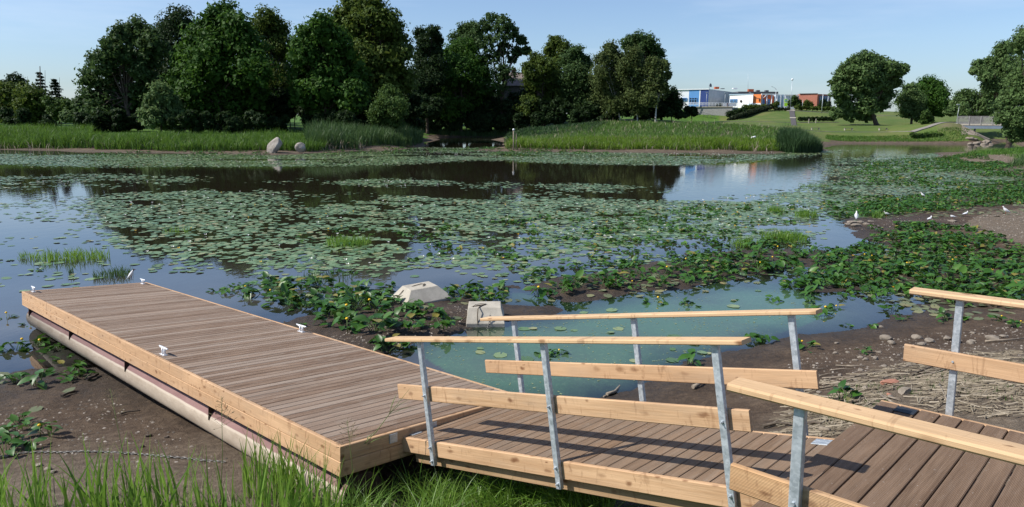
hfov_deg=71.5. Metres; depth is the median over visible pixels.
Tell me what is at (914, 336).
stone
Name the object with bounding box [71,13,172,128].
ash tree
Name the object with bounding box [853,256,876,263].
lily plant
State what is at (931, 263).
lily plant
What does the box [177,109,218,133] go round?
bush
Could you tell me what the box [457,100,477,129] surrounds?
bush
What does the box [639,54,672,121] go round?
birch tree
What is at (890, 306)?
lily plant
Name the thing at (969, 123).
footbridge
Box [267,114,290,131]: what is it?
bush
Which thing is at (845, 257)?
lily plant
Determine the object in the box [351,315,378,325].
lily plant
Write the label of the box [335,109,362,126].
bush
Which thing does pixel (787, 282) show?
lily plant
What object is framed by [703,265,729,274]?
lily plant
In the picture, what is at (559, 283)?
lily plant
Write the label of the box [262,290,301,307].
lily plant
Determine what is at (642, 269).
lily plant
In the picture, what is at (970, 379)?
dry reed litter
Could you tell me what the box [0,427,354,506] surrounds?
tall grass
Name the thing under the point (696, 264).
lily plant
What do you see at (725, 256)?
lily plant
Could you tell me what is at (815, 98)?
brick building
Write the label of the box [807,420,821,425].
stick
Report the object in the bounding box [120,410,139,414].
stick
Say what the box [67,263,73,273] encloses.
grass tussock
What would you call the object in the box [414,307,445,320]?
lily plant
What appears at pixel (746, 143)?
island reeds
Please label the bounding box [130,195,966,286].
yellow lily flowers
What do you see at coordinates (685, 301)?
lily plant
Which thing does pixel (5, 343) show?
lily plant
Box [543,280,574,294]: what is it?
lily plant
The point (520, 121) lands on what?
bush
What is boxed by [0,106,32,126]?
bush
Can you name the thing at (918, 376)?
stick
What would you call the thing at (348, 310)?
lily plant
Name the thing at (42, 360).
lily plant
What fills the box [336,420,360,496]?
grass stalk
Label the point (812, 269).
lily plant
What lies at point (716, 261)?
lily plant
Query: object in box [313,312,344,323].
lily plant
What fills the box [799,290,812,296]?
lily plant
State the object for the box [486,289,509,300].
lily plant
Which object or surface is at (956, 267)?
lily plant
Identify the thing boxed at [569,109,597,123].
bush
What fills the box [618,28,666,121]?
poplar tree
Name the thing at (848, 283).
lily plant
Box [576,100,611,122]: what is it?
bush
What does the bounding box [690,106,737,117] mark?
retaining wall
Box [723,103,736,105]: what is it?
banner sign
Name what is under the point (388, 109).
bush
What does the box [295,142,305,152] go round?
boulder
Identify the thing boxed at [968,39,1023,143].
willow tree
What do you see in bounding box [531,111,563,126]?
bush
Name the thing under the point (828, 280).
lily plant
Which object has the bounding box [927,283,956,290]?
lily plant
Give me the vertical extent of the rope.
0.359 m
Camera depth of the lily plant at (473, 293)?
17.87 m
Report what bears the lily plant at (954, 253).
on the ground at (776, 354)
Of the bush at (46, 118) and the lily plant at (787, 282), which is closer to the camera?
the lily plant at (787, 282)
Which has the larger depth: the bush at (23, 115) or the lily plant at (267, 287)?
the bush at (23, 115)
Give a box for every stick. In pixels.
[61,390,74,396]
[86,373,98,379]
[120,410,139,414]
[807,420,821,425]
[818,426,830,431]
[822,375,865,378]
[839,365,909,379]
[851,390,882,402]
[880,395,894,402]
[911,366,932,374]
[913,369,946,377]
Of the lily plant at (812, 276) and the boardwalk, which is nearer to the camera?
the boardwalk
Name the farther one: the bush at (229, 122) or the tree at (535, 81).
the tree at (535, 81)
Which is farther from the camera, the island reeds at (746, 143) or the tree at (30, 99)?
the tree at (30, 99)
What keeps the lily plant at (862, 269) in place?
on the ground at (776, 354)
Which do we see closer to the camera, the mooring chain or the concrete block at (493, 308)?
the mooring chain
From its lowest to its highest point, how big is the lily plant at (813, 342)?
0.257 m
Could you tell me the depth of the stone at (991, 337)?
13.13 m
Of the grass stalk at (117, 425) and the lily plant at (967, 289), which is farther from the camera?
the lily plant at (967, 289)
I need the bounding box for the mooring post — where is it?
[512,129,516,149]
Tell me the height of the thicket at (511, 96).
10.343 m
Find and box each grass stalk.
[100,389,127,495]
[209,398,235,506]
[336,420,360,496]
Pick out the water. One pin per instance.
(738, 181)
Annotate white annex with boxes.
[729,94,752,107]
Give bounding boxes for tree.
[0,71,30,90]
[0,80,23,123]
[8,80,57,125]
[34,72,51,94]
[48,77,62,123]
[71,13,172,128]
[149,3,196,81]
[156,0,282,130]
[246,4,299,120]
[280,8,374,116]
[327,0,419,108]
[410,24,451,133]
[433,36,501,131]
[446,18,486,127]
[471,12,531,129]
[512,50,569,118]
[541,34,570,72]
[549,43,603,108]
[586,39,627,119]
[613,44,651,120]
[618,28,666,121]
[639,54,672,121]
[826,49,910,124]
[891,81,929,123]
[914,74,952,116]
[942,85,998,117]
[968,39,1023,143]
[990,24,1023,142]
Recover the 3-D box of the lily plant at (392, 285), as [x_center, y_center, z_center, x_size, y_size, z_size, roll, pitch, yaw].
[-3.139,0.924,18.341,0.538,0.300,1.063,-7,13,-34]
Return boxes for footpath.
[721,121,838,122]
[764,125,908,131]
[909,122,956,132]
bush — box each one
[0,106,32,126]
[37,114,56,126]
[40,95,74,123]
[58,109,77,126]
[72,111,103,131]
[95,108,127,131]
[124,113,145,131]
[135,79,186,131]
[166,112,199,132]
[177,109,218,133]
[209,110,243,133]
[235,110,269,132]
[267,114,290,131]
[275,110,296,127]
[299,114,312,127]
[311,108,340,126]
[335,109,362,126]
[361,114,381,126]
[365,83,411,128]
[401,115,424,129]
[417,94,434,119]
[422,117,443,131]
[434,116,463,131]
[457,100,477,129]
[457,112,483,132]
[500,98,520,114]
[513,111,538,130]
[520,97,560,125]
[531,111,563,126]
[549,95,583,122]
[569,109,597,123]
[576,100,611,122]
[596,112,618,121]
[619,99,631,119]
[632,103,654,121]
[653,85,686,120]
[683,106,698,121]
[772,101,779,109]
[787,95,802,109]
[803,99,813,110]
[817,98,831,111]
[917,109,935,124]
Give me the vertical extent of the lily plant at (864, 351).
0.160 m
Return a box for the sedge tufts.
[1007,153,1023,166]
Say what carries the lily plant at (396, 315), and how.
on the ground at (776, 354)
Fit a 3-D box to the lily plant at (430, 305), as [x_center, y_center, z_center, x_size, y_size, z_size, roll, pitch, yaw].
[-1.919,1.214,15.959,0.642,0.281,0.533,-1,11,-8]
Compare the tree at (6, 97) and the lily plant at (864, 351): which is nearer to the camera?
the lily plant at (864, 351)
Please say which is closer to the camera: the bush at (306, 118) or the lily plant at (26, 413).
the lily plant at (26, 413)
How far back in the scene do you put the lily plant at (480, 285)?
18.36 m
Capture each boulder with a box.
[267,137,281,152]
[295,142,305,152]
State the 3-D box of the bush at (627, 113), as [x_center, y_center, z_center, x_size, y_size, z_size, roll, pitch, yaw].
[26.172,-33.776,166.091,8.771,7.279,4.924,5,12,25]
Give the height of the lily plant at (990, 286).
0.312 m
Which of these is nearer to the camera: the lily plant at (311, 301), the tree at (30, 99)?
the lily plant at (311, 301)
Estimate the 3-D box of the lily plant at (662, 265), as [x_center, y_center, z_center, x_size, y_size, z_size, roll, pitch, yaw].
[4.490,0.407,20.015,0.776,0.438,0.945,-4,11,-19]
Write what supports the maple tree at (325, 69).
on the ground at (776, 354)
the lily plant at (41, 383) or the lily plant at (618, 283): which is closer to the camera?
the lily plant at (41, 383)
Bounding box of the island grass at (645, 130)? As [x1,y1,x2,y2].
[517,119,781,139]
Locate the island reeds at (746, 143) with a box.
[504,133,781,150]
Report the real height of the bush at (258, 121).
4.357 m
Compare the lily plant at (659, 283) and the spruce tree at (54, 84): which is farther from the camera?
the spruce tree at (54, 84)
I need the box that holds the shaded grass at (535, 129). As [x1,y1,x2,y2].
[503,120,609,141]
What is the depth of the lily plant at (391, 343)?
13.64 m
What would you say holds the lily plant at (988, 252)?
on the ground at (776, 354)
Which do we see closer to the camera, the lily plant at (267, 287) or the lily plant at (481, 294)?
the lily plant at (481, 294)
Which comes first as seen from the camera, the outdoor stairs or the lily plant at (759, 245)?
the lily plant at (759, 245)
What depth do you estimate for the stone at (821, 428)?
7.95 m
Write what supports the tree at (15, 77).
on the ground at (776, 354)
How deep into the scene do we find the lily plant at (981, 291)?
17.43 m
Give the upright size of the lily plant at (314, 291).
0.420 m
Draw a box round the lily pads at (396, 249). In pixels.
[0,147,1023,362]
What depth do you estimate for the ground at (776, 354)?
13.49 m
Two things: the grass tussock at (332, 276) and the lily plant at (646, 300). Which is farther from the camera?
the grass tussock at (332, 276)
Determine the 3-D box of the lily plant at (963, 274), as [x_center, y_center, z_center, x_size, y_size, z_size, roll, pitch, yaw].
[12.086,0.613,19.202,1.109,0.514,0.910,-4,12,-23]
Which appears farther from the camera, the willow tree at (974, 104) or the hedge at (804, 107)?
the hedge at (804, 107)
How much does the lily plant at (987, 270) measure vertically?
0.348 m
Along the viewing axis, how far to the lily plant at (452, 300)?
17.14 m
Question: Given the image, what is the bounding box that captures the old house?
[504,67,529,126]
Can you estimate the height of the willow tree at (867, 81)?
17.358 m
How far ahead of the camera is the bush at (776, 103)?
201.21 m
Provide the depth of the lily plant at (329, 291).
17.80 m
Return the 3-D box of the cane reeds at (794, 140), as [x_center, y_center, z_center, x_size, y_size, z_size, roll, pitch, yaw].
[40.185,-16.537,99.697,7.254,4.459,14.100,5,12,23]
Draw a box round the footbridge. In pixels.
[957,116,1002,139]
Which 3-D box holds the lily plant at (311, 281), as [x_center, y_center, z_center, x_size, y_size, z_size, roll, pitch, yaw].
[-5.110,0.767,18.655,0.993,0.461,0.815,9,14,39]
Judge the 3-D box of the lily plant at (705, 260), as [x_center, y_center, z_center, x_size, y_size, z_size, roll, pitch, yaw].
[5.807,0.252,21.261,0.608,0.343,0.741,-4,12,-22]
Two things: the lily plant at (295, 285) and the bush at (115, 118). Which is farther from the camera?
the bush at (115, 118)
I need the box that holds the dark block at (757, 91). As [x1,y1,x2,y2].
[735,89,777,93]
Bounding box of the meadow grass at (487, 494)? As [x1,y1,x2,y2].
[299,449,642,506]
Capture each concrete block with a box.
[392,281,452,303]
[466,301,504,328]
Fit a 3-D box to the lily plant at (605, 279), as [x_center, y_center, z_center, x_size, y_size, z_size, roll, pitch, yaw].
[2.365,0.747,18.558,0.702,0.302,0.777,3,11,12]
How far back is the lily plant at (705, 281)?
19.25 m
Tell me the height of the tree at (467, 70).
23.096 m
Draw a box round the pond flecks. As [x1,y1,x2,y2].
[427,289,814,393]
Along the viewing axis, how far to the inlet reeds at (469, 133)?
167.80 m
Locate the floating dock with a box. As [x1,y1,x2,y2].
[22,278,507,506]
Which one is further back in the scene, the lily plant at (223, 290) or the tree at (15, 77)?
the tree at (15, 77)
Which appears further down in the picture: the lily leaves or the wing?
the lily leaves
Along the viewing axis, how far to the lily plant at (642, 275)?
19.16 m
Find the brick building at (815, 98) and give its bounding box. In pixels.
[797,93,830,105]
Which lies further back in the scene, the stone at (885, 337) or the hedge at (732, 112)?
the hedge at (732, 112)
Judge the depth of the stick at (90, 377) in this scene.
11.83 m
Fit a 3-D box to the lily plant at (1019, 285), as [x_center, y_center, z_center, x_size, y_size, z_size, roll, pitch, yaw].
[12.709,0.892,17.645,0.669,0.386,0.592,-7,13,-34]
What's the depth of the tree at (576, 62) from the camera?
161.76 m
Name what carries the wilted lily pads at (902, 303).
on the ground at (776, 354)
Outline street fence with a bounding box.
[687,102,737,107]
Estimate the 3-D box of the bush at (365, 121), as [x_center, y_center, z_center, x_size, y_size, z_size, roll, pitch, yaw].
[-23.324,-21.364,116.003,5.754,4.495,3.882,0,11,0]
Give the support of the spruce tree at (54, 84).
on the ground at (776, 354)
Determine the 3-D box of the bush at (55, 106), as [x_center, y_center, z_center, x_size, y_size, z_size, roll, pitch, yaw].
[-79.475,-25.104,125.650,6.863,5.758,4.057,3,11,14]
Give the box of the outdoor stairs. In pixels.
[787,110,797,125]
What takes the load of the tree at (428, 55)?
on the ground at (776, 354)
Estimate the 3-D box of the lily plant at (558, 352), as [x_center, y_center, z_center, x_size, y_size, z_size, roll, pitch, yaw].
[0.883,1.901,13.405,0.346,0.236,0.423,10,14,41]
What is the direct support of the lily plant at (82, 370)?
on the ground at (776, 354)
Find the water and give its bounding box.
[0,137,1023,394]
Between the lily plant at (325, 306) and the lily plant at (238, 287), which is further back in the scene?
the lily plant at (238, 287)
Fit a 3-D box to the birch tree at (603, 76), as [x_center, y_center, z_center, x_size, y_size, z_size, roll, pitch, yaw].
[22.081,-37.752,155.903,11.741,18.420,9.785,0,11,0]
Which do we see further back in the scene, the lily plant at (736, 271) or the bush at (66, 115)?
the bush at (66, 115)
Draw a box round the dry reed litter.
[769,350,1023,436]
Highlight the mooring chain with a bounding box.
[0,450,225,462]
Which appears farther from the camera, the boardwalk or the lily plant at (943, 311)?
the lily plant at (943, 311)
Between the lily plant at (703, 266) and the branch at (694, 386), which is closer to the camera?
the branch at (694, 386)
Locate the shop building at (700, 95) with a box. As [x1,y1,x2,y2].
[670,83,742,107]
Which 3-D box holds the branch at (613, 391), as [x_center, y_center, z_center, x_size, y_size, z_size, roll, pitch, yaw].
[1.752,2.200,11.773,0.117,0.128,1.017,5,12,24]
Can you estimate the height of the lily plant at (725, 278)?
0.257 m
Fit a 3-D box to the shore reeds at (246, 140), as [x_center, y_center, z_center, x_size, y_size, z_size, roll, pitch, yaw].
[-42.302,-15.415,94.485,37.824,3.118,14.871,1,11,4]
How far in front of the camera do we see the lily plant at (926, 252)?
22.77 m
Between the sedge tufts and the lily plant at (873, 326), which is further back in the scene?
the sedge tufts
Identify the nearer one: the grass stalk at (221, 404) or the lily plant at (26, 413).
the grass stalk at (221, 404)
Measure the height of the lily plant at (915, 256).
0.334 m
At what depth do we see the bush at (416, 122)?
138.47 m
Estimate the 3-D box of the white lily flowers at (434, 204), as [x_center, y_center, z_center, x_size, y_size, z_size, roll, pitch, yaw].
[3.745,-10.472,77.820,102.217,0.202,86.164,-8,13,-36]
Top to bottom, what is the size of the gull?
0.262 m
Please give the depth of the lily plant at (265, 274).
19.09 m
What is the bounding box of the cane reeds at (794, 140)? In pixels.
[774,124,825,152]
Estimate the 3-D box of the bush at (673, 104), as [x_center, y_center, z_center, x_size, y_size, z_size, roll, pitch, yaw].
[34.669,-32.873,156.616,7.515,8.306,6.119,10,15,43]
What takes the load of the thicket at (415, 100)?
on the ground at (776, 354)
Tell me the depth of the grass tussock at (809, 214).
32.36 m
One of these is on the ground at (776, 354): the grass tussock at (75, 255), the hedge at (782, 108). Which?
the hedge at (782, 108)
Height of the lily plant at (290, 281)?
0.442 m
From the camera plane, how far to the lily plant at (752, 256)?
21.59 m
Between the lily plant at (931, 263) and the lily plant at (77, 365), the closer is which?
the lily plant at (77, 365)
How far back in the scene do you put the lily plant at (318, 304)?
16.06 m
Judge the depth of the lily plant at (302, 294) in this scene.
17.40 m
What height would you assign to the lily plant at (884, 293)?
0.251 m
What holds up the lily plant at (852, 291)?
on the ground at (776, 354)
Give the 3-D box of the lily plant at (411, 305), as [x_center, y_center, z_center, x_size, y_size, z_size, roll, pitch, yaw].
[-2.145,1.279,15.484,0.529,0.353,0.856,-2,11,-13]
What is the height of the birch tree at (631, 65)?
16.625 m
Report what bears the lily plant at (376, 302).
on the ground at (776, 354)
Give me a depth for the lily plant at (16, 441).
8.35 m
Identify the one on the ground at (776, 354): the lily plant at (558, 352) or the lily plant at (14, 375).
the lily plant at (14, 375)
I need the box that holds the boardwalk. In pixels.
[726,287,1023,506]
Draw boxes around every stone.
[851,223,860,226]
[879,335,892,339]
[898,387,910,394]
[911,334,921,338]
[924,338,933,341]
[985,335,999,339]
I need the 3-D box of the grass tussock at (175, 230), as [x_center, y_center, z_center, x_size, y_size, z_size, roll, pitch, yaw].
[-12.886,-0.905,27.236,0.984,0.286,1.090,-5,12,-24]
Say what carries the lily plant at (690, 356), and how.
in the water
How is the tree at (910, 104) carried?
on the ground at (776, 354)
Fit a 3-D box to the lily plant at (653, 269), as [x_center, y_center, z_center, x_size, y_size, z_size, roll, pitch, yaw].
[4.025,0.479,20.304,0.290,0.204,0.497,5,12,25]
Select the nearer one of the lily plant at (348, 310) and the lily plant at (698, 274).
the lily plant at (348, 310)
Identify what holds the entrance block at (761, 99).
on the ground at (776, 354)
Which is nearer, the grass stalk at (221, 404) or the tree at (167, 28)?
the grass stalk at (221, 404)
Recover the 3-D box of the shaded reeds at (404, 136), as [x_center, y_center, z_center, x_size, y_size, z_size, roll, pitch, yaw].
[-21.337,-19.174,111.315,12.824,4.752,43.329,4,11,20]
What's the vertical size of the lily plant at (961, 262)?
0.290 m
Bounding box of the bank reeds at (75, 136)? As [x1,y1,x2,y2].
[0,121,96,148]
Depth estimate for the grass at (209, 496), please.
6.29 m
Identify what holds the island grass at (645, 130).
on the ground at (776, 354)
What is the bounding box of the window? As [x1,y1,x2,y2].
[689,98,696,101]
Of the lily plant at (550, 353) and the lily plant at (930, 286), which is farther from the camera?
the lily plant at (930, 286)
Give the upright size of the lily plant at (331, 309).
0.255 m
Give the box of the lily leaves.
[77,145,1023,295]
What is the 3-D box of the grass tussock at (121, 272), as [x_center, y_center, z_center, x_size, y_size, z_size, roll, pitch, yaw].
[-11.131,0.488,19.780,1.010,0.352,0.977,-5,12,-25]
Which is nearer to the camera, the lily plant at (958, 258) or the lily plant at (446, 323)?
the lily plant at (446, 323)
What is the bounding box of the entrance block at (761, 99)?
[753,94,785,107]
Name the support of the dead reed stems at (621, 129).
on the ground at (776, 354)
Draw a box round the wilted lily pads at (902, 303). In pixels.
[0,167,1023,411]
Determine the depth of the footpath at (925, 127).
142.28 m
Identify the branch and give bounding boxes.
[606,382,622,395]
[691,383,700,388]
[762,422,792,427]
[985,338,1023,341]
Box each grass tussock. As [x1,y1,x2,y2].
[17,252,35,259]
[28,246,109,262]
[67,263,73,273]
[92,264,132,279]
[162,225,189,233]
[297,269,354,283]
[325,233,371,247]
[728,233,757,247]
[760,228,808,243]
[767,204,785,211]
[795,207,818,217]
[871,209,887,217]
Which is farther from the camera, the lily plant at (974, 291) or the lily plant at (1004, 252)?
the lily plant at (1004, 252)
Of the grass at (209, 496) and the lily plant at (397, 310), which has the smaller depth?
the grass at (209, 496)
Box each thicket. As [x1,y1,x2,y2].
[115,103,140,115]
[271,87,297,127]
[295,105,309,116]
[360,92,379,117]
[403,92,423,120]
[411,92,445,128]
[492,89,526,115]
[514,91,534,104]
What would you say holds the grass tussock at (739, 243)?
on the water
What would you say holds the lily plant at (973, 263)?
on the ground at (776, 354)
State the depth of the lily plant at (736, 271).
20.13 m
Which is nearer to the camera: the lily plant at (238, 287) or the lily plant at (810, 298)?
the lily plant at (810, 298)
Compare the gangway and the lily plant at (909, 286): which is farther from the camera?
the lily plant at (909, 286)
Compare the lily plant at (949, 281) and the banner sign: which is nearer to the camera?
the lily plant at (949, 281)
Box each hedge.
[725,106,747,116]
[727,104,772,119]
[741,104,765,108]
[774,107,789,110]
[794,105,831,110]
[797,116,835,121]
[909,132,943,137]
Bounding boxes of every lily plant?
[0,338,31,353]
[0,372,30,383]
[0,414,37,431]
[0,425,28,444]
[0,434,26,455]
[5,411,30,425]
[13,333,50,352]
[17,369,46,389]
[23,437,46,451]
[26,421,62,436]
[35,342,66,352]
[38,356,60,364]
[44,359,86,375]
[57,372,81,382]
[64,367,96,378]
[66,353,78,360]
[219,287,234,294]
[233,285,253,291]
[237,286,259,298]
[259,276,293,289]
[260,281,288,293]
[260,283,299,306]
[261,271,292,285]
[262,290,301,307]
[268,295,284,301]
[271,277,290,283]
[277,277,315,288]
[286,300,311,311]
[288,284,311,290]
[299,274,336,290]
[299,292,311,299]
[303,275,330,284]
[307,288,341,299]
[307,299,332,309]
[313,299,339,313]
[313,308,337,316]
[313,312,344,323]
[315,287,326,291]
[318,298,337,304]
[319,301,348,314]
[319,313,359,329]
[325,288,345,297]
[331,279,374,292]
[336,288,378,312]
[337,288,365,297]
[337,304,372,316]
[340,311,357,320]
[345,290,364,302]
[345,317,360,333]
[348,311,402,331]
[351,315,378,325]
[356,279,371,285]
[363,298,390,307]
[364,292,393,307]
[370,290,387,301]
[372,290,389,300]
[373,334,409,351]
[374,281,395,292]
[379,300,411,314]
[380,314,399,319]
[380,333,401,345]
[381,295,402,303]
[388,313,433,329]
[393,298,413,304]
[401,301,424,317]
[412,299,438,310]
[413,312,463,329]
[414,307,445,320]
[446,293,468,301]
[448,284,478,297]
[449,279,479,292]
[467,290,487,300]
[469,282,487,290]
[469,288,485,295]
[486,285,508,297]
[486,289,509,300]
[492,280,509,292]
[522,286,548,299]
[534,349,555,357]
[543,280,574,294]
[549,279,563,287]
[550,269,591,288]
[553,349,567,354]
[589,276,614,286]
[597,268,627,282]
[606,279,632,289]
[615,271,637,279]
[625,266,646,273]
[639,273,651,280]
[643,297,662,304]
[647,276,673,287]
[648,266,656,272]
[654,262,686,272]
[671,273,691,280]
[673,256,694,265]
[677,348,702,366]
[679,273,701,284]
[679,297,701,306]
[682,259,701,267]
[686,268,709,278]
[694,253,714,261]
[695,257,715,265]
[696,264,712,271]
[698,275,711,283]
[699,272,711,276]
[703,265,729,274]
[710,270,735,280]
[711,259,733,268]
[713,276,730,282]
[718,253,737,258]
[727,263,756,272]
[731,268,746,274]
[737,252,774,264]
[743,260,769,271]
[744,333,766,343]
[750,332,779,343]
[751,247,770,255]
[752,243,764,252]
[756,262,781,269]
[765,294,783,301]
[774,254,800,264]
[778,276,801,284]
[779,280,809,289]
[788,267,821,276]
[791,247,807,254]
[792,267,820,274]
[796,279,823,290]
[797,277,821,285]
[798,338,819,352]
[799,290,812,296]
[802,273,820,285]
[805,294,822,302]
[809,305,833,315]
[814,277,838,286]
[817,271,838,279]
[821,379,869,402]
[824,254,843,264]
[824,303,843,309]
[833,254,867,263]
[833,281,850,287]
[837,292,855,299]
[846,286,867,293]
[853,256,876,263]
[854,346,871,354]
[859,267,876,272]
[861,295,883,302]
[862,284,888,294]
[867,323,877,328]
[874,289,891,298]
[877,273,898,281]
[877,304,905,311]
[879,261,904,267]
[880,263,901,271]
[880,280,904,290]
[892,313,910,319]
[905,284,925,288]
[908,252,936,259]
[909,254,937,262]
[915,260,934,272]
[915,277,947,287]
[922,251,938,257]
[926,276,956,284]
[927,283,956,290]
[930,264,961,277]
[933,249,959,259]
[936,307,969,322]
[942,256,961,260]
[942,283,970,292]
[942,283,993,295]
[944,265,978,282]
[945,259,966,264]
[961,254,991,258]
[965,290,986,295]
[969,262,990,268]
[970,282,994,291]
[982,268,1007,274]
[984,281,1013,290]
[986,250,999,256]
[987,315,1007,320]
[989,272,1021,282]
[989,286,1017,295]
[990,288,1023,299]
[998,248,1011,256]
[999,263,1023,274]
[1007,280,1023,291]
[1007,319,1023,327]
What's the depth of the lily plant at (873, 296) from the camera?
17.58 m
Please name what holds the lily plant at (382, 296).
on the ground at (776, 354)
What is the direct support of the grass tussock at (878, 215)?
on the ground at (776, 354)
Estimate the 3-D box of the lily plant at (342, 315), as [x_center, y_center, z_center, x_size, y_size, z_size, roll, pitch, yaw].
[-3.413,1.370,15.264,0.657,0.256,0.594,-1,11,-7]
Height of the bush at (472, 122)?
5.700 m
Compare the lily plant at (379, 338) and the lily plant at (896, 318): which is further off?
the lily plant at (896, 318)
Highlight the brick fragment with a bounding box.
[880,379,899,385]
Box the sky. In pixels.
[0,0,1023,111]
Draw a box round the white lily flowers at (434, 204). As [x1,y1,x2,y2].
[5,150,979,263]
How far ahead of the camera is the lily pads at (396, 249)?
32.47 m
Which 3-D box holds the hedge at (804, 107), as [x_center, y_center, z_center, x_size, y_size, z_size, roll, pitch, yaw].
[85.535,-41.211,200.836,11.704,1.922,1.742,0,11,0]
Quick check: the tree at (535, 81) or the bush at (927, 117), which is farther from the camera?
the tree at (535, 81)
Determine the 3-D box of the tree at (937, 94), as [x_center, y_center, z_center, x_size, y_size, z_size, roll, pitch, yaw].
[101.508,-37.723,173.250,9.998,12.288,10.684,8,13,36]
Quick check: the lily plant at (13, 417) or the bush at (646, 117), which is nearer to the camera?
the lily plant at (13, 417)
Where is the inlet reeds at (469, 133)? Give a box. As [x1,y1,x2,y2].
[425,123,568,136]
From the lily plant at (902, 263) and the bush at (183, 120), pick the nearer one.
the lily plant at (902, 263)
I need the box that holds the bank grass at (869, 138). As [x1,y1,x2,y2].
[826,127,970,141]
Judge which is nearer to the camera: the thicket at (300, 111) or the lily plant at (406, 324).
the lily plant at (406, 324)
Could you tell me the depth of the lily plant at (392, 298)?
16.83 m
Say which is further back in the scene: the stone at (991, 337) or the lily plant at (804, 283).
the lily plant at (804, 283)
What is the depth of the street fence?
197.20 m
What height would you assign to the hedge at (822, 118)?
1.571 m
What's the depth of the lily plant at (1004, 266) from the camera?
19.91 m
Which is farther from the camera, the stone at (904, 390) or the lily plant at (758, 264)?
the lily plant at (758, 264)
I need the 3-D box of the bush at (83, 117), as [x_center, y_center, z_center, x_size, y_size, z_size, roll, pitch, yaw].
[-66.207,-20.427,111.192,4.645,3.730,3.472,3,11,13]
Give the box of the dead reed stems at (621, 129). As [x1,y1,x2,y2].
[0,118,775,151]
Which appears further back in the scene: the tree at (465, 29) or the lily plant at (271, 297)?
the tree at (465, 29)
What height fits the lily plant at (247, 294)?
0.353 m
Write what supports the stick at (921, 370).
on the dry reed litter
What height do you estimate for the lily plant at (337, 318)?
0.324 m
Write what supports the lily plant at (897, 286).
on the ground at (776, 354)
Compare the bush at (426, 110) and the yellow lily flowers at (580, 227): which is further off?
the bush at (426, 110)
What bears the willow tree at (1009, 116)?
on the ground at (776, 354)
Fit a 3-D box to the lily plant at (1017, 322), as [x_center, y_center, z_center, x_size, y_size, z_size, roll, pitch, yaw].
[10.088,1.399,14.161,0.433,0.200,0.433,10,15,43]
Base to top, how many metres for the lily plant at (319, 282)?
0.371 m
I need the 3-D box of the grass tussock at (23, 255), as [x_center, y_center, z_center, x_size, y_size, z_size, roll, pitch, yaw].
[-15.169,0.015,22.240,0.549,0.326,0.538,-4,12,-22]
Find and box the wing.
[785,95,798,108]
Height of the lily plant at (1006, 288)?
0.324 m
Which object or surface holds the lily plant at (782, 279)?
on the ground at (776, 354)
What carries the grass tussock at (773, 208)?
on the water
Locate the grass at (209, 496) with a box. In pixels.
[2,470,605,506]
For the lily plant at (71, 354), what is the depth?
13.19 m
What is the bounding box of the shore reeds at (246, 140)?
[90,128,328,151]
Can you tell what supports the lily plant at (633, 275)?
on the ground at (776, 354)
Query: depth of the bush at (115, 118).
112.03 m
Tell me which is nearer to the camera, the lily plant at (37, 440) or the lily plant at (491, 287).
the lily plant at (37, 440)
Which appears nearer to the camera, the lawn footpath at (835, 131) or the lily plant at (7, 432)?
the lily plant at (7, 432)
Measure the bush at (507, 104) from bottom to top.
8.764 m
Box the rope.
[461,303,485,324]
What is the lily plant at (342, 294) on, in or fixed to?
in the water
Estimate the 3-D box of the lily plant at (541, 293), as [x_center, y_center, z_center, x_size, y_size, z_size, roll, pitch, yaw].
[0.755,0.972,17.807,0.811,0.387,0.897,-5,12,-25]
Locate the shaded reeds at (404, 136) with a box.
[302,117,424,148]
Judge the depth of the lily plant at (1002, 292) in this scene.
16.54 m
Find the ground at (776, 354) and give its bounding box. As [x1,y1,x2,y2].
[0,108,1023,506]
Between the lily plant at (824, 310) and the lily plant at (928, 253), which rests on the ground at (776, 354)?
the lily plant at (928, 253)
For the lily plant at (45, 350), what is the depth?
13.45 m
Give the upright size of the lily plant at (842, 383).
0.289 m
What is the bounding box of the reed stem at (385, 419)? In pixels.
[365,391,410,444]
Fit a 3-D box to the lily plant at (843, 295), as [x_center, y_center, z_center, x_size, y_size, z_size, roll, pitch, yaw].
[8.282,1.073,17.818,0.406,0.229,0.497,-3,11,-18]
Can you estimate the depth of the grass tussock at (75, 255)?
22.07 m
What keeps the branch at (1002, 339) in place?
on the ground at (776, 354)
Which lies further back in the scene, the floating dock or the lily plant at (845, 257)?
the lily plant at (845, 257)
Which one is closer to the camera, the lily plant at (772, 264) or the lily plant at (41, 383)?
the lily plant at (41, 383)
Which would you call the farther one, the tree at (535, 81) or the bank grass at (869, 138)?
the tree at (535, 81)
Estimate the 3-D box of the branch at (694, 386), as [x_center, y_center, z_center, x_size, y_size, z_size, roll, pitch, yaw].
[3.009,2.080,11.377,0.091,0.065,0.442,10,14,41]
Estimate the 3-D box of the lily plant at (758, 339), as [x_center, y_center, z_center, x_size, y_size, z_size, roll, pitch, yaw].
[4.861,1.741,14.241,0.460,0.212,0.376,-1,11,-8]
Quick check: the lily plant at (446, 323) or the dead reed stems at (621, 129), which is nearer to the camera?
the lily plant at (446, 323)
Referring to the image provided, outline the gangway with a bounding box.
[385,308,834,506]
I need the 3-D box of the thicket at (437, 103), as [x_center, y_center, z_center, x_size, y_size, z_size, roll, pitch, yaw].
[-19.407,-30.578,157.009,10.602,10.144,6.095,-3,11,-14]
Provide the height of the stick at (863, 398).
0.036 m

